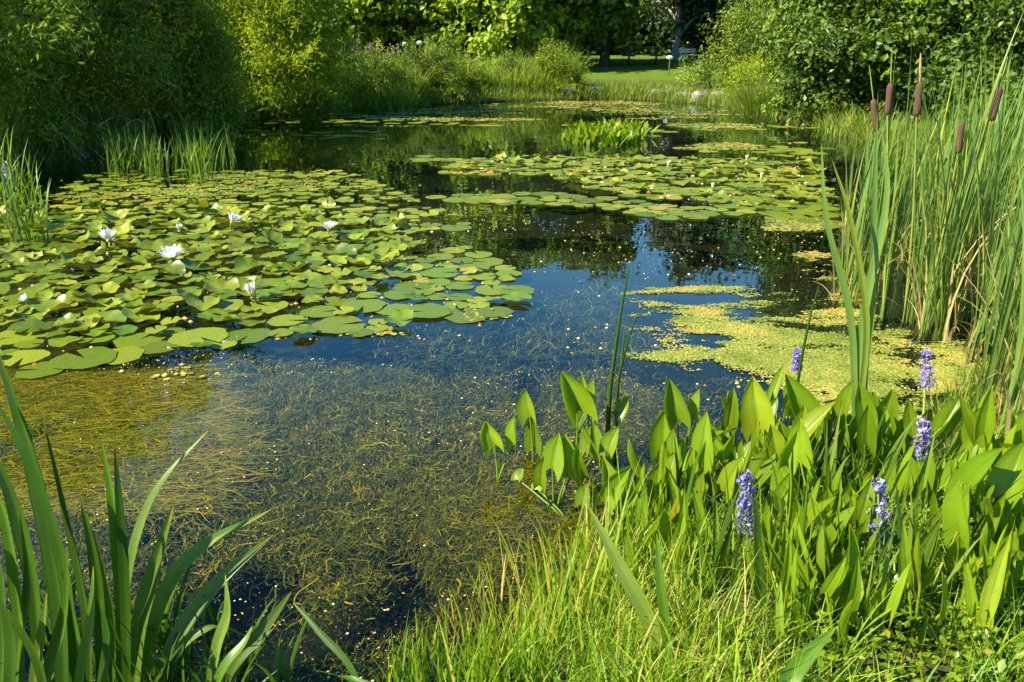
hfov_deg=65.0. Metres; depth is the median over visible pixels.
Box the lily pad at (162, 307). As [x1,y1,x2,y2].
[140,302,167,312]
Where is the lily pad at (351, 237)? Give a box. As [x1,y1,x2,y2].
[338,233,363,241]
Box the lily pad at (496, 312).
[478,306,513,316]
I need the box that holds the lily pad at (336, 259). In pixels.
[320,255,346,265]
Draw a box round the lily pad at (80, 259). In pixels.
[72,255,87,262]
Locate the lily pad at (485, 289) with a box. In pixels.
[475,284,509,294]
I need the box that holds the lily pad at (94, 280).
[79,276,109,284]
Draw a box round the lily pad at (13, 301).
[0,298,21,305]
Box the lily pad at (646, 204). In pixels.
[638,203,658,206]
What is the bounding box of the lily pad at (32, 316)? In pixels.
[21,309,49,319]
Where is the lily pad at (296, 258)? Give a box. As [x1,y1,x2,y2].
[287,255,308,261]
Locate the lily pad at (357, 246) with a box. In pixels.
[349,244,362,249]
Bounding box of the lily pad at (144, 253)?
[131,250,154,257]
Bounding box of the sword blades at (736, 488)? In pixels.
[725,435,765,536]
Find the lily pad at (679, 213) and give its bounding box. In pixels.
[672,211,687,215]
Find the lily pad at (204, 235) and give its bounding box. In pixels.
[197,233,211,237]
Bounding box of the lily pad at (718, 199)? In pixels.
[705,196,729,202]
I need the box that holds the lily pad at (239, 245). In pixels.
[227,242,251,249]
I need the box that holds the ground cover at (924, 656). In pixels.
[794,455,1023,681]
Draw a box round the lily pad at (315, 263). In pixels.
[300,260,323,268]
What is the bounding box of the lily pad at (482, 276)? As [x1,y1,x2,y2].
[469,273,495,279]
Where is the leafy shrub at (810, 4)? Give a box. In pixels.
[750,0,925,116]
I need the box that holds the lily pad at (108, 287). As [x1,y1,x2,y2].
[85,281,119,294]
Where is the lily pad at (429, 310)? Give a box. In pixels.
[407,303,450,317]
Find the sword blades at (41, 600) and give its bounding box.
[21,560,89,623]
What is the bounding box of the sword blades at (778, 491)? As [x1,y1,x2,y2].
[760,426,847,536]
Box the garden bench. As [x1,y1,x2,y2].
[678,49,699,65]
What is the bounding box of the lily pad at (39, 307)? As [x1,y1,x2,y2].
[19,299,55,313]
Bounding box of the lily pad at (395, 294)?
[384,290,414,299]
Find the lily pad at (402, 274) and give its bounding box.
[388,271,413,277]
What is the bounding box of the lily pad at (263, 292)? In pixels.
[255,289,279,297]
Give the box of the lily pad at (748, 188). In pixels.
[738,187,761,190]
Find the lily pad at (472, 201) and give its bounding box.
[462,199,486,203]
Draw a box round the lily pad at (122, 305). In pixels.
[117,302,142,306]
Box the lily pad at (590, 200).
[574,198,602,202]
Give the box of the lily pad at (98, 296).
[81,294,113,306]
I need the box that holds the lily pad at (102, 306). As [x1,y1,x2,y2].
[97,297,121,310]
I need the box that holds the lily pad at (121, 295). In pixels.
[102,292,129,302]
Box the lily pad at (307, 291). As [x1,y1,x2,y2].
[294,288,327,296]
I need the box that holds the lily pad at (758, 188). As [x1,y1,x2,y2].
[746,187,765,190]
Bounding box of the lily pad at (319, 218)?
[309,215,331,222]
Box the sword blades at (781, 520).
[778,470,807,553]
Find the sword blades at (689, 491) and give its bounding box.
[684,429,711,531]
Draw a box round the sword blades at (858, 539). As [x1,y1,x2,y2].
[845,485,865,544]
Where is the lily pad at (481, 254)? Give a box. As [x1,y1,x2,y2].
[465,251,492,257]
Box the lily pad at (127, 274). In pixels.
[109,273,135,277]
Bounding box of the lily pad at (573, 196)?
[559,194,587,198]
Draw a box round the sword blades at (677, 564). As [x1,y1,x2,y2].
[669,510,709,605]
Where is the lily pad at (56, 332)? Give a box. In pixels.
[45,326,87,336]
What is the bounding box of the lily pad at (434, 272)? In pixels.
[420,267,457,277]
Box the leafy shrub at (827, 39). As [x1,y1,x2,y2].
[765,0,1020,125]
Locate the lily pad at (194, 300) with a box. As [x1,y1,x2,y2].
[185,293,220,310]
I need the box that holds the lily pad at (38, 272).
[24,269,55,275]
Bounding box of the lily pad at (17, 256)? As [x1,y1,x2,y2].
[3,251,33,261]
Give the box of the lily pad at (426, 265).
[416,263,432,268]
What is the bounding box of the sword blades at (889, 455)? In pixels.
[838,416,916,484]
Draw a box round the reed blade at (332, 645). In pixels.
[293,603,368,681]
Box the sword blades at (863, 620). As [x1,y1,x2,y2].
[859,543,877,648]
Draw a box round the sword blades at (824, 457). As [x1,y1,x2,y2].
[812,418,839,492]
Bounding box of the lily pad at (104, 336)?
[75,331,114,343]
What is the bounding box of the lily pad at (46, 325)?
[35,321,58,329]
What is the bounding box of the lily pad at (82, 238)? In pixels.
[63,230,88,242]
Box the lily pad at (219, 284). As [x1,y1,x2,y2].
[206,278,239,293]
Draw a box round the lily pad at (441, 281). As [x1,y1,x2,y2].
[423,278,450,285]
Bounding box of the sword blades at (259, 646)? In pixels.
[190,598,274,681]
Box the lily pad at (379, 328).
[366,324,388,331]
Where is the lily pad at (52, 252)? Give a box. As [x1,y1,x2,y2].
[36,248,60,254]
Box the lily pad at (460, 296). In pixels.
[447,293,472,300]
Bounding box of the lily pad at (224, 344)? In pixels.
[210,340,236,348]
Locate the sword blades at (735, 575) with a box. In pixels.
[705,509,750,599]
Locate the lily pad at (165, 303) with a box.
[149,300,173,307]
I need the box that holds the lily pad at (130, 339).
[113,332,165,347]
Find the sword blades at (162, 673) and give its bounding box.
[89,609,187,681]
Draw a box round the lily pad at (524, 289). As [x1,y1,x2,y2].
[499,285,533,293]
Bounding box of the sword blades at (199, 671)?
[121,626,216,681]
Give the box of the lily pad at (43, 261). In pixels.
[29,259,48,263]
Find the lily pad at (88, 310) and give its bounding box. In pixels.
[61,306,98,316]
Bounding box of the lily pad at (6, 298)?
[1,294,28,301]
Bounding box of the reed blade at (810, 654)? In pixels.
[778,626,836,681]
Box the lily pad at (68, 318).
[53,313,75,325]
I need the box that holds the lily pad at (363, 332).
[348,328,374,336]
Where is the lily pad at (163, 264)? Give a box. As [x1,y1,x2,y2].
[150,261,171,267]
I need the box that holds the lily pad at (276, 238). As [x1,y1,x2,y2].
[261,231,282,245]
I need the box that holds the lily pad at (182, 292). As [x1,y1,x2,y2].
[177,288,200,299]
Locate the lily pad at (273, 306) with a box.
[251,298,288,313]
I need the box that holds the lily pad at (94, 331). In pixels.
[77,323,109,336]
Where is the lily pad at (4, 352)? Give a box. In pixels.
[0,349,18,355]
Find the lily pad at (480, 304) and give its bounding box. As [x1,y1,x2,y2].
[468,302,489,307]
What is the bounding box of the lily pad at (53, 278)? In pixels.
[39,275,69,283]
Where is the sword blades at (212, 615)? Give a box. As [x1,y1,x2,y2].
[179,580,237,657]
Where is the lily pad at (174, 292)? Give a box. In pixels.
[170,286,202,294]
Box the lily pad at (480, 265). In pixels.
[458,263,489,271]
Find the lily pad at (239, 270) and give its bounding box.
[225,267,247,273]
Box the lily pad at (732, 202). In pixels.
[724,201,745,204]
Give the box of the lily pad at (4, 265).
[0,259,13,269]
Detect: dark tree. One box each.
[398,16,517,53]
[518,1,649,52]
[594,2,687,50]
[662,0,752,59]
[716,0,793,65]
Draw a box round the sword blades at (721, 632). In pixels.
[683,567,729,662]
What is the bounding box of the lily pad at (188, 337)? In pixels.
[168,327,227,346]
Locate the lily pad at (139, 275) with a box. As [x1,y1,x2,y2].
[129,269,157,278]
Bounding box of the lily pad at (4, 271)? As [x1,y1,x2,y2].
[0,270,18,272]
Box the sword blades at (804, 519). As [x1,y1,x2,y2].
[787,479,816,558]
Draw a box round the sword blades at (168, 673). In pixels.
[96,631,196,681]
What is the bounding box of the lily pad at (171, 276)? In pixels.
[154,273,181,279]
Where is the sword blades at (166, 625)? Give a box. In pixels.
[156,553,180,652]
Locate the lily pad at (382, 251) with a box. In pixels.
[370,247,398,255]
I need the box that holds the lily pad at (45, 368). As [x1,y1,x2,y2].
[15,361,63,378]
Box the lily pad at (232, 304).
[208,299,242,311]
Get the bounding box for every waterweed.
[0,351,711,681]
[0,356,299,553]
[360,277,782,450]
[406,463,651,629]
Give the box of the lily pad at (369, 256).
[353,254,374,261]
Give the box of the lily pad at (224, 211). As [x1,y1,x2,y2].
[218,206,241,214]
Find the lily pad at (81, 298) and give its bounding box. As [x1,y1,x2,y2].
[71,293,89,301]
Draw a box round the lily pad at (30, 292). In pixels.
[17,284,54,297]
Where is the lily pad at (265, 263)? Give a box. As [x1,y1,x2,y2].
[258,261,268,265]
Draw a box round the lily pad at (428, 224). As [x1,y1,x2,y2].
[420,222,441,226]
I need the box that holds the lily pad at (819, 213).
[806,211,838,217]
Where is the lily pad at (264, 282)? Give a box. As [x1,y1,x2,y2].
[254,278,269,287]
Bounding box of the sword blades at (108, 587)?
[78,541,155,642]
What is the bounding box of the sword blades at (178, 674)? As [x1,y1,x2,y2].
[143,642,185,681]
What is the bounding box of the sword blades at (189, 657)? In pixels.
[131,595,219,677]
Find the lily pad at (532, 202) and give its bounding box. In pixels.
[520,200,543,204]
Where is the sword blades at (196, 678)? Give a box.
[174,661,226,681]
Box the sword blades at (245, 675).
[193,648,275,681]
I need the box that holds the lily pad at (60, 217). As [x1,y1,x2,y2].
[49,213,70,220]
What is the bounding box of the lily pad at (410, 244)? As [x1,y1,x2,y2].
[400,237,425,246]
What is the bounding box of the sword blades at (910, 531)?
[895,469,931,552]
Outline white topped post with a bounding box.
[667,56,672,74]
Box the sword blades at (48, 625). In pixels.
[21,556,74,642]
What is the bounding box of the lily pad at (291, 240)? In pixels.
[278,238,300,245]
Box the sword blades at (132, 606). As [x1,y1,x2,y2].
[111,571,180,662]
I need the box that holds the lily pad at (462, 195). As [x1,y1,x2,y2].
[452,193,473,196]
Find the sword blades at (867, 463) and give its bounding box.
[861,385,897,479]
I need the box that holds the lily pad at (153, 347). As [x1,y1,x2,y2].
[142,341,179,353]
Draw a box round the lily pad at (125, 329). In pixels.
[113,324,137,334]
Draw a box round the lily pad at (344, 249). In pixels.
[329,243,356,255]
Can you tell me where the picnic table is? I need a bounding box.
[618,46,668,64]
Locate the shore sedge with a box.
[0,76,1022,241]
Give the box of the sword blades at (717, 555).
[695,467,739,598]
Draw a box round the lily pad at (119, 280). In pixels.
[93,275,127,286]
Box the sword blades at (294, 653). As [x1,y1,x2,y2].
[242,596,320,681]
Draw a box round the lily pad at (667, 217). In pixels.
[655,215,678,219]
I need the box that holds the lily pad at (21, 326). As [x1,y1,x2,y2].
[7,318,49,332]
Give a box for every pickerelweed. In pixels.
[480,416,515,487]
[511,468,589,525]
[516,388,541,474]
[533,426,590,512]
[561,372,605,487]
[572,394,628,489]
[594,465,665,545]
[602,441,666,535]
[602,469,673,542]
[625,490,691,581]
[627,430,688,481]
[635,410,686,492]
[635,486,682,561]
[636,484,687,571]
[640,453,704,535]
[655,429,681,474]
[659,379,699,475]
[660,472,712,565]
[676,432,734,519]
[689,411,715,511]
[690,422,735,466]
[698,388,741,468]
[711,430,723,439]
[713,391,777,470]
[716,424,786,508]
[719,439,752,507]
[736,376,774,493]
[736,457,798,540]
[746,499,799,603]
[751,373,829,484]
[751,425,765,486]
[754,424,791,490]
[760,391,781,451]
[762,401,835,485]
[764,533,818,626]
[765,365,788,425]
[768,533,803,628]
[775,571,817,646]
[777,417,812,503]
[782,400,832,455]
[782,495,844,569]
[783,347,803,422]
[786,466,860,563]
[791,499,865,602]
[791,524,886,634]
[796,510,854,588]
[805,477,858,546]
[805,557,910,659]
[806,456,883,496]
[812,411,897,473]
[812,466,872,509]
[814,477,892,566]
[815,561,859,653]
[816,380,854,478]
[830,480,884,549]
[834,392,895,458]
[836,474,874,561]
[841,389,898,472]
[847,383,890,478]
[865,388,908,475]
[866,478,968,606]
[872,392,880,402]
[879,442,938,542]
[891,416,963,518]
[900,451,967,518]
[900,520,947,652]
[903,348,961,452]
[906,520,946,619]
[910,553,993,638]
[941,432,1004,492]
[945,447,1023,545]
[951,523,1008,624]
[954,488,1023,590]
[957,396,992,460]
[958,522,1023,594]
[960,529,1023,620]
[969,441,1023,543]
[973,467,1006,555]
[973,476,1023,551]
[975,385,1016,474]
[978,478,1023,608]
[992,410,1023,454]
[995,491,1019,550]
[1015,494,1023,525]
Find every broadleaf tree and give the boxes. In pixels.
[268,0,409,56]
[334,0,467,59]
[433,0,595,67]
[552,0,656,65]
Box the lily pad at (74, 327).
[58,324,86,331]
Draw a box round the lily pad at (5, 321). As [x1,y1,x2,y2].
[0,317,21,324]
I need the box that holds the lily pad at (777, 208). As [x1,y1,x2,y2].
[765,207,787,210]
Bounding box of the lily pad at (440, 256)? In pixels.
[427,253,453,259]
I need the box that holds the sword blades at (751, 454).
[740,434,780,515]
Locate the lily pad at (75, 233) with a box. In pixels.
[54,230,80,238]
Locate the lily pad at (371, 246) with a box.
[357,243,375,250]
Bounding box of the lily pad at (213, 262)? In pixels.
[196,260,221,265]
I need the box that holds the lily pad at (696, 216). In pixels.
[683,214,708,218]
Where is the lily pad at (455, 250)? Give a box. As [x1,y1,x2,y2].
[440,247,465,252]
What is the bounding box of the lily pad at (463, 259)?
[449,257,473,262]
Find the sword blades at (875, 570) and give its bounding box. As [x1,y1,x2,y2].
[865,520,930,618]
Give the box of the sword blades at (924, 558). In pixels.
[895,478,960,619]
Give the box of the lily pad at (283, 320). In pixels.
[267,314,304,325]
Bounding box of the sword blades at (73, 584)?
[41,532,83,636]
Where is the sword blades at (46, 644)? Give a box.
[26,614,94,681]
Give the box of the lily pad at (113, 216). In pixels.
[99,206,126,222]
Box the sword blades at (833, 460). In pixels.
[812,405,849,479]
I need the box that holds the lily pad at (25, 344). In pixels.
[13,339,43,347]
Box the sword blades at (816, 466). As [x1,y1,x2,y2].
[799,421,825,502]
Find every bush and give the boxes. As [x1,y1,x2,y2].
[310,35,383,104]
[342,38,413,97]
[392,20,473,100]
[441,49,495,93]
[488,48,543,89]
[519,26,599,95]
[668,51,735,87]
[697,0,806,90]
[713,46,784,96]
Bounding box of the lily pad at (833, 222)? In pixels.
[821,220,843,224]
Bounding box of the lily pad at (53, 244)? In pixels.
[47,241,67,247]
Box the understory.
[313,0,972,58]
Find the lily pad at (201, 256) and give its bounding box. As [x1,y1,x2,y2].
[186,251,214,260]
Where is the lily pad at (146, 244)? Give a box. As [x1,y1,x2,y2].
[137,239,153,252]
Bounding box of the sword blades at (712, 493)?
[695,455,714,541]
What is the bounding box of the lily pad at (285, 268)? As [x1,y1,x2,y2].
[277,262,305,273]
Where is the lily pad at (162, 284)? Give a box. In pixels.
[153,281,170,286]
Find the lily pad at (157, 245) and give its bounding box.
[150,239,177,253]
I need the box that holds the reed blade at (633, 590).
[587,504,672,672]
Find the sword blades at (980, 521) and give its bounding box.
[943,426,1023,534]
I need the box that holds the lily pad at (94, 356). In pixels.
[49,346,116,368]
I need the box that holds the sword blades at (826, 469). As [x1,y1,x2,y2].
[806,411,830,492]
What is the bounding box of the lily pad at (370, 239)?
[357,237,380,243]
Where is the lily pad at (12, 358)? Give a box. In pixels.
[1,349,50,365]
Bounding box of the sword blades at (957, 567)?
[919,537,980,615]
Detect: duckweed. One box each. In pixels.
[30,170,512,386]
[254,100,803,166]
[462,192,852,284]
[622,259,988,438]
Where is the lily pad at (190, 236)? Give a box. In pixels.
[177,233,199,238]
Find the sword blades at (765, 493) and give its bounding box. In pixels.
[763,431,771,501]
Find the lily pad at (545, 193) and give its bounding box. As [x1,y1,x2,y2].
[530,191,554,195]
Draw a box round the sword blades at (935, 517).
[910,428,941,537]
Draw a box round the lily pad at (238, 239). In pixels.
[223,236,245,242]
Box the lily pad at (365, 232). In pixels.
[347,229,369,235]
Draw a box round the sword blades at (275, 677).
[253,628,309,681]
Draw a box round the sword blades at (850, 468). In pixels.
[845,403,878,481]
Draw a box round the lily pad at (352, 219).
[345,217,361,224]
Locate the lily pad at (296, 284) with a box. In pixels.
[277,281,306,289]
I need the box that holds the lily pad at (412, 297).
[404,293,427,299]
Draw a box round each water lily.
[17,293,31,304]
[99,228,116,257]
[157,244,183,260]
[176,223,185,240]
[228,211,241,235]
[243,282,256,311]
[321,220,337,242]
[710,182,714,195]
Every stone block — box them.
[691,91,707,100]
[709,91,727,98]
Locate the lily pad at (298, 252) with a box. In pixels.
[284,250,309,257]
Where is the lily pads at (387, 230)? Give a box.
[0,116,841,346]
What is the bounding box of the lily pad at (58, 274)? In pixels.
[44,273,69,278]
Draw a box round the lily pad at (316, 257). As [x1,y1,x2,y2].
[307,255,327,261]
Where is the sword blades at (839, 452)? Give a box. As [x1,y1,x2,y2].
[820,394,854,470]
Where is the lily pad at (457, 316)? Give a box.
[443,307,487,322]
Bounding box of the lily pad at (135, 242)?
[114,238,140,246]
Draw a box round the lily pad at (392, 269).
[385,266,408,273]
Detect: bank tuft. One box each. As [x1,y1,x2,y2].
[595,78,618,98]
[628,81,644,97]
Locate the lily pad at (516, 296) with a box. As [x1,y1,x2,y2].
[501,291,531,300]
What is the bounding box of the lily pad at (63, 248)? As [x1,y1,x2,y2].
[56,241,85,253]
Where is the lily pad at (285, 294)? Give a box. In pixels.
[273,291,299,296]
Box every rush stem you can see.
[605,267,628,459]
[613,309,638,466]
[796,286,818,382]
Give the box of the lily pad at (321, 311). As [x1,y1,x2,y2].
[299,305,338,316]
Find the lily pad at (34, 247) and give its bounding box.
[28,245,53,250]
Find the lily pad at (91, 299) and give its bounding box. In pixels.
[85,297,109,302]
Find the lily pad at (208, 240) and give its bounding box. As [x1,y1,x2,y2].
[203,237,225,244]
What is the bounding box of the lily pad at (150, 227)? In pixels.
[145,226,168,228]
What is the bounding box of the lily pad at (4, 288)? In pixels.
[0,283,9,293]
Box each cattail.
[809,98,952,302]
[814,120,885,309]
[821,113,889,455]
[825,117,919,299]
[827,117,882,208]
[829,127,862,232]
[830,99,901,297]
[830,141,896,245]
[836,50,1022,265]
[836,124,966,309]
[844,110,893,279]
[845,59,1015,342]
[849,114,902,293]
[854,104,944,281]
[858,117,880,242]
[862,104,899,206]
[863,11,1023,322]
[864,134,892,195]
[869,51,917,290]
[870,131,920,280]
[878,100,897,188]
[879,42,950,320]
[883,105,943,325]
[888,98,998,330]
[889,118,935,262]
[896,341,1023,413]
[898,49,1023,260]
[898,111,964,256]
[899,37,1014,352]
[900,113,964,239]
[902,53,956,322]
[904,54,971,251]
[907,63,1009,239]
[916,60,983,207]
[916,100,1017,302]
[917,87,982,332]
[917,115,959,254]
[918,78,1023,333]
[919,67,1023,359]
[919,122,1020,244]
[922,114,1019,325]
[927,113,1006,261]
[929,112,957,224]
[929,124,966,232]
[929,178,1023,410]
[932,64,1021,311]
[933,92,995,217]
[935,38,1023,312]
[935,81,1001,325]
[936,47,1023,257]
[936,86,1015,240]
[938,48,1012,338]
[939,63,994,232]
[939,132,1023,315]
[941,75,972,235]
[941,99,1020,191]
[945,255,1013,362]
[947,65,978,201]
[950,79,986,202]
[952,134,1022,370]
[952,186,1023,402]
[954,118,988,283]
[955,192,1020,387]
[960,159,1023,438]
[961,172,1022,323]
[962,349,1023,402]
[963,51,1021,359]
[965,70,1018,261]
[965,260,1023,408]
[966,156,1021,338]
[967,303,1023,421]
[971,238,1019,322]
[972,46,1013,197]
[973,80,1022,217]
[974,108,1000,227]
[975,70,1023,293]
[978,88,1023,178]
[979,101,1023,275]
[988,55,1017,153]
[988,112,1023,311]
[989,106,1023,267]
[991,200,1023,416]
[995,159,1023,253]
[996,70,1022,315]
[997,72,1023,265]
[997,183,1020,347]
[1014,61,1023,173]
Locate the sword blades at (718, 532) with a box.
[707,454,734,565]
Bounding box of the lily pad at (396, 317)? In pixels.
[381,309,413,325]
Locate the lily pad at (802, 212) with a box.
[785,210,809,214]
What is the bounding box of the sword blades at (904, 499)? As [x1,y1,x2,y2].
[879,466,918,538]
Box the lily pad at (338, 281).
[324,279,350,284]
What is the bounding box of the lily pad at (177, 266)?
[159,260,185,274]
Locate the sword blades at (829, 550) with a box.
[815,502,892,572]
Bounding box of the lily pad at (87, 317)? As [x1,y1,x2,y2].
[74,314,100,323]
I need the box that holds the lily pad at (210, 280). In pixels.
[202,276,225,282]
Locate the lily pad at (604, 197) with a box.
[595,196,617,199]
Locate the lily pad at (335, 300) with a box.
[322,296,355,305]
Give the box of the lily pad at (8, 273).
[0,271,13,277]
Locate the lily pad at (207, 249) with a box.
[190,246,211,254]
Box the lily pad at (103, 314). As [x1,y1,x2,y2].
[90,310,113,318]
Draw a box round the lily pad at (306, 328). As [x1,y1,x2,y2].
[291,324,317,332]
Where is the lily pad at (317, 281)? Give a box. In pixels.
[306,275,336,287]
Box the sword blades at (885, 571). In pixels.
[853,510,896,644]
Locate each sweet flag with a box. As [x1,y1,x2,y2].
[0,356,92,681]
[0,515,110,681]
[81,433,205,681]
[127,504,272,681]
[206,574,290,681]
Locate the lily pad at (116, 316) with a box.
[92,310,126,323]
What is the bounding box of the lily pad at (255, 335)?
[225,328,269,343]
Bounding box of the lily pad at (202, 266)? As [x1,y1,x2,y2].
[190,262,213,269]
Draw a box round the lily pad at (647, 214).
[633,212,657,216]
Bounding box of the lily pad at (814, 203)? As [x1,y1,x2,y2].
[804,201,831,205]
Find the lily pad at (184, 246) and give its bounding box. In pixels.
[176,243,198,253]
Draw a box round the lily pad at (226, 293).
[210,289,237,298]
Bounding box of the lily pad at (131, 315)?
[122,307,159,321]
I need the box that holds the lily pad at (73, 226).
[64,225,79,228]
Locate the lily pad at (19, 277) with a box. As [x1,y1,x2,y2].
[7,272,32,281]
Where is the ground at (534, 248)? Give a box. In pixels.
[0,46,1023,681]
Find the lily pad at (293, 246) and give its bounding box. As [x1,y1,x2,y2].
[279,242,304,249]
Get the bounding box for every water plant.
[557,128,570,139]
[567,123,589,130]
[567,125,575,138]
[570,125,583,143]
[572,121,599,130]
[578,133,589,144]
[584,125,597,143]
[586,127,610,144]
[597,127,615,145]
[599,116,618,125]
[599,129,631,145]
[605,119,621,131]
[606,128,625,144]
[609,125,631,143]
[632,126,642,140]
[632,127,649,140]
[633,119,660,135]
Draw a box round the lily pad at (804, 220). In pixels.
[796,218,819,222]
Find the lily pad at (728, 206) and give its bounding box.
[714,204,739,207]
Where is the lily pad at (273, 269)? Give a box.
[268,267,295,272]
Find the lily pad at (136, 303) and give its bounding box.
[122,299,155,312]
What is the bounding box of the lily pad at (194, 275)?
[191,272,216,276]
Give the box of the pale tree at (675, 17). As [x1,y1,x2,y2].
[638,0,718,59]
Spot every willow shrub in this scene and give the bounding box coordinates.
[0,0,156,173]
[0,0,225,131]
[1,1,105,109]
[65,0,267,140]
[164,0,284,81]
[184,0,378,119]
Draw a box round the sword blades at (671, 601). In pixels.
[642,558,676,649]
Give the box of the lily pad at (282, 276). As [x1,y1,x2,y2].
[271,275,291,278]
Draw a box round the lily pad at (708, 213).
[688,210,719,215]
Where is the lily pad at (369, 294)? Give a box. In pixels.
[357,291,380,297]
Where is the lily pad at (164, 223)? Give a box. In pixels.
[158,221,178,224]
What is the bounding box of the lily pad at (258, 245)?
[245,243,267,247]
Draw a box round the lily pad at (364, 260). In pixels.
[345,256,370,264]
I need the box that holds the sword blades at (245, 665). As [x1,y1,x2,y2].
[171,585,274,681]
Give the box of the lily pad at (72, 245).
[50,243,78,250]
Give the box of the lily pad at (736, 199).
[729,197,742,200]
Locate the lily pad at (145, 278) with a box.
[125,276,154,283]
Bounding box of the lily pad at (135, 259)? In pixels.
[118,255,146,263]
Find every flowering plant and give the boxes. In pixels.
[0,161,85,233]
[344,39,371,57]
[365,42,395,62]
[385,44,406,67]
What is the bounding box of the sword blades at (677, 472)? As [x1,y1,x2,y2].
[657,430,686,490]
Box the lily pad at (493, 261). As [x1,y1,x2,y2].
[473,257,503,265]
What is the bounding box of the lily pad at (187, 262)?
[174,258,203,269]
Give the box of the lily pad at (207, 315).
[197,311,225,320]
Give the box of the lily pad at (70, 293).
[65,289,93,297]
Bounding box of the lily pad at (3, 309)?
[0,304,26,313]
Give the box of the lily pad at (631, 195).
[619,193,640,196]
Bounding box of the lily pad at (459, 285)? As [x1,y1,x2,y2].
[445,281,473,289]
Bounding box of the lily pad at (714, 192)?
[694,191,716,194]
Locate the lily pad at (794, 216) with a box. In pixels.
[782,214,805,218]
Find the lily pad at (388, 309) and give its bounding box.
[373,303,409,314]
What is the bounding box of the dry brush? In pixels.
[36,95,160,164]
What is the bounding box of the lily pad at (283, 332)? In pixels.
[267,328,293,336]
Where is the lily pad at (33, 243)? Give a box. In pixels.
[16,240,44,249]
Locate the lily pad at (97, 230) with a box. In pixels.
[89,228,106,231]
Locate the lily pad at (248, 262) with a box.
[234,257,261,272]
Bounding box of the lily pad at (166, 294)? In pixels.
[156,289,175,295]
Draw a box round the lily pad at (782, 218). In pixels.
[765,216,789,220]
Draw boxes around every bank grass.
[0,69,294,166]
[268,37,438,110]
[321,44,407,74]
[340,434,680,681]
[394,42,589,94]
[429,399,1023,681]
[629,78,728,96]
[727,75,814,114]
[862,92,1023,192]
[915,334,1023,437]
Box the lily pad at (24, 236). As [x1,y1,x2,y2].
[9,231,39,239]
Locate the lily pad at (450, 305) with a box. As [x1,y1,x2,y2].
[444,301,468,308]
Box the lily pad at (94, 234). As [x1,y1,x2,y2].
[85,231,100,237]
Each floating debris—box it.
[0,353,658,680]
[5,219,482,371]
[387,219,827,423]
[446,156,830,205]
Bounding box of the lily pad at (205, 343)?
[189,340,213,346]
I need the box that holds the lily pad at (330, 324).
[312,316,365,333]
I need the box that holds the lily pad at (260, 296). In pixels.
[251,294,284,301]
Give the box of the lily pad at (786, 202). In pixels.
[776,200,798,203]
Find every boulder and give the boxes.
[560,86,579,97]
[581,87,600,93]
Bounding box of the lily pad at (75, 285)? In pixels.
[46,283,82,289]
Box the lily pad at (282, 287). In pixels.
[267,285,292,293]
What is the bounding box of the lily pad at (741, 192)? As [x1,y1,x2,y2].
[725,190,746,193]
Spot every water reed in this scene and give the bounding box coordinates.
[0,125,17,205]
[0,141,28,204]
[0,147,36,232]
[0,157,42,228]
[0,159,29,204]
[0,159,34,249]
[0,169,50,247]
[0,171,10,244]
[0,185,34,251]
[0,186,23,251]
[2,148,48,231]
[13,152,40,208]
[94,135,114,171]
[96,135,119,171]
[97,134,129,175]
[98,127,127,165]
[102,136,119,171]
[102,137,122,182]
[106,121,137,176]
[106,139,126,180]
[108,138,129,172]
[112,116,139,154]
[112,117,124,149]
[116,126,132,167]
[122,111,162,157]
[122,121,145,169]
[127,132,159,177]
[130,142,145,175]
[133,119,147,168]
[133,131,152,169]
[133,131,156,170]
[134,120,149,156]
[135,124,155,180]
[137,134,153,173]
[138,130,154,168]
[142,137,163,179]
[144,141,165,177]
[146,134,164,173]
[146,139,168,182]
[152,137,174,175]
[160,121,177,165]
[162,136,185,172]
[165,114,180,148]
[167,110,189,143]
[171,111,194,154]
[175,123,203,150]
[175,126,197,174]
[177,107,199,149]
[177,127,200,184]
[177,135,196,181]
[177,142,203,188]
[185,130,213,168]
[185,137,205,171]
[186,126,223,184]
[189,115,209,155]
[190,127,219,155]
[191,117,201,158]
[195,134,217,161]
[196,130,212,173]
[196,140,207,178]
[198,133,214,169]
[199,150,214,173]
[202,104,213,142]
[203,130,236,173]
[205,132,224,164]
[209,118,232,157]
[222,122,237,172]
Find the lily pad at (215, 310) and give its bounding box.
[208,308,231,313]
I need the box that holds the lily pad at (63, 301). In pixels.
[44,294,77,311]
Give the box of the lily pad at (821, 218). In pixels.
[807,216,823,219]
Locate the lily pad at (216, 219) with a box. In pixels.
[210,217,229,221]
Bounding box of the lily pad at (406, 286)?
[393,281,430,291]
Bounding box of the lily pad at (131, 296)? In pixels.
[115,293,144,300]
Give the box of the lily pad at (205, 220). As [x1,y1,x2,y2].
[190,216,210,225]
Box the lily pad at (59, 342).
[48,336,82,346]
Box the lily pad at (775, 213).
[757,210,786,215]
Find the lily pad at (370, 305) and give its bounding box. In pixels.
[340,299,385,312]
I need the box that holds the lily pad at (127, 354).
[104,346,144,364]
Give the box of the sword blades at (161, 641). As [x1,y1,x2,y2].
[144,564,191,677]
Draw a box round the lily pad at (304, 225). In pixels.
[297,222,321,228]
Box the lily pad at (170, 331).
[161,328,184,334]
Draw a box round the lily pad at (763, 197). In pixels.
[756,196,772,199]
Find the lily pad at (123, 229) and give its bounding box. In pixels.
[110,220,131,235]
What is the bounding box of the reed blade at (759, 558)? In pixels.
[754,495,765,608]
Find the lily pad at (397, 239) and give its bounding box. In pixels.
[387,235,412,243]
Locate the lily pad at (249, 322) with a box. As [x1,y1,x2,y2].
[236,318,265,325]
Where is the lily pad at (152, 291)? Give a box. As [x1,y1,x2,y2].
[139,287,168,295]
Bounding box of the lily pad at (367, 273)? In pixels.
[353,268,382,277]
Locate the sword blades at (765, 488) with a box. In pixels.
[751,418,780,509]

